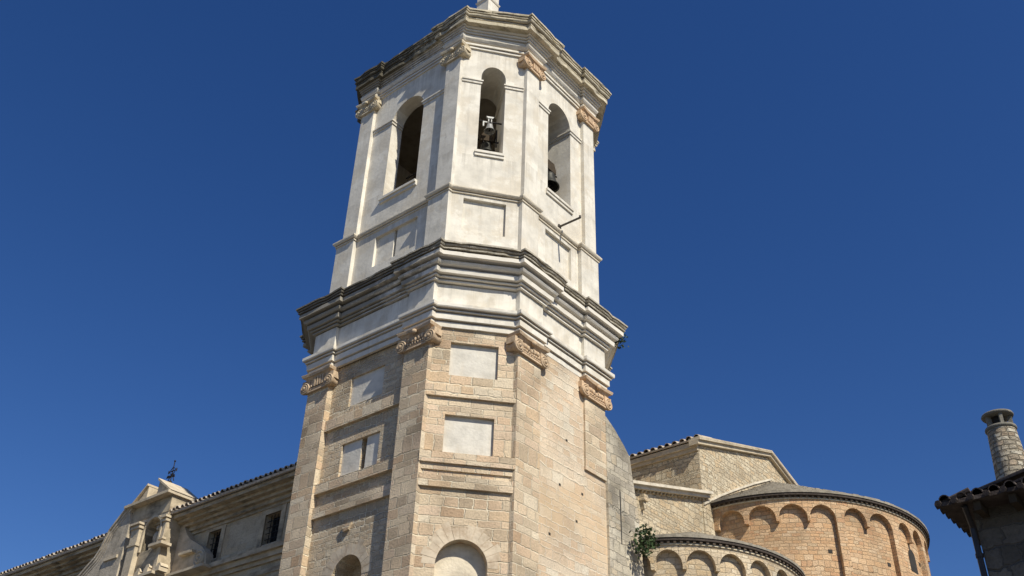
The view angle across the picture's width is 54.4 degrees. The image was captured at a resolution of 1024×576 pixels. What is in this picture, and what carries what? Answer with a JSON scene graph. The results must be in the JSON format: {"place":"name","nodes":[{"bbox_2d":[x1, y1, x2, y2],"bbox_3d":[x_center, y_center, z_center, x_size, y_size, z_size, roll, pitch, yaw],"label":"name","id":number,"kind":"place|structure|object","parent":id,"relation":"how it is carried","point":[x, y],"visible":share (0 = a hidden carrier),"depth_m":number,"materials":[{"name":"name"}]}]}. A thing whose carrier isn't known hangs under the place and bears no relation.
{"place":"outdoors","nodes":[
{"label":"outdoors","id":0,"kind":"place"},
{"bbox_2d":[0,462,296,575],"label":"church facade","id":1,"kind":"structure","parent":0,"point":[165,528],"depth_m":44.49,"materials":[{"name":"stone"}]},
{"bbox_2d":[166,460,177,482],"bbox_3d":[-16.445,8.942,48.177,0.177,1.293,0.757,27,-42,-31],"label":"iron cross","id":2,"kind":"object","parent":1,"relation":"on","point":[172,474],"visible":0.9,"depth_m":48.10,"materials":[{"name":"black metal"}]},
{"bbox_2d":[203,524,226,561],"bbox_3d":[-13.078,11.410,44.094,0.560,1.850,1.580,36,-47,-39],"label":"window frame","id":3,"kind":"structure","parent":1,"relation":"in","point":[217,550],"depth_m":44.13,"materials":[{"name":"stone"}]},
{"bbox_2d":[255,503,286,548],"bbox_3d":[-9.967,10.128,41.900,0.560,1.850,1.710,36,-47,-39],"label":"window frame","id":4,"kind":"structure","parent":1,"relation":"in","point":[278,522],"depth_m":41.98,"materials":[{"name":"stone"}]},
{"bbox_2d":[0,0,1023,575],"label":"sky","id":5,"kind":"structure","parent":0,"point":[809,214],"materials":[{"name":"blue"}]},
{"bbox_2d":[934,409,1023,575],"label":"stone house","id":6,"kind":"structure","parent":0,"point":[988,518],"depth_m":14.77,"materials":[{"name":"stone"}]},
{"label":"ground","id":7,"kind":"structure","parent":0,"visible":0},
{"bbox_2d":[278,0,627,575],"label":"bell tower","id":8,"kind":"structure","parent":7,"relation":"on","point":[462,327],"depth_m":35.93,"materials":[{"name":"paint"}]},
{"bbox_2d":[478,130,498,151],"bbox_3d":[-1.072,-5.982,41.608,1.011,1.143,0.760,-3,-35,7],"label":"dark bell","id":9,"kind":"object","parent":8,"relation":"hanging from","point":[487,141],"visible":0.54,"depth_m":41.62,"materials":[{"name":"brown metal"}]},
{"bbox_2d":[479,116,501,134],"bbox_3d":[-0.922,-6.801,41.401,0.946,0.803,0.459,23,-40,-28],"label":"bell","id":10,"kind":"object","parent":8,"relation":"hanging from","point":[489,130],"visible":0.98,"depth_m":41.37,"materials":[{"name":"metal"}]},
{"bbox_2d":[548,159,559,192],"bbox_3d":[1.597,-4.887,43.024,0.920,1.371,0.920,5,-35,-4],"label":"bell","id":11,"kind":"object","parent":8,"relation":"hanging from","point":[553,185],"visible":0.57,"depth_m":42.96,"materials":[{"name":"brown metal"}]},
{"bbox_2d":[558,215,580,228],"bbox_3d":[2.338,-2.662,40.146,0.165,0.344,1.276,29,-43,-34],"label":"wall bracket","id":12,"kind":"object","parent":8,"relation":"attached to","point":[566,223],"depth_m":40.07,"materials":[{"name":"grey metal"}]},
{"bbox_2d":[614,332,628,348],"bbox_3d":[4.271,2.095,39.816,0.753,0.817,0.656,30,-43,-35],"label":"plant","id":13,"kind":"object","parent":8,"relation":"attached to","point":[620,341],"visible":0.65,"depth_m":39.78,"materials":[{"name":"green plant"}]},
{"bbox_2d":[605,416,930,575],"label":"church choir","id":14,"kind":"structure","parent":7,"relation":"on","point":[701,505],"depth_m":41.11,"materials":[{"name":"stone"}]},
{"bbox_2d":[629,523,659,558],"bbox_3d":[4.724,9.054,35.554,1.267,1.326,0.879,25,-40,-29],"label":"plant","id":15,"kind":"object","parent":14,"relation":"attached to","point":[644,543],"visible":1,"depth_m":35.47,"materials":[{"name":"green plant"}]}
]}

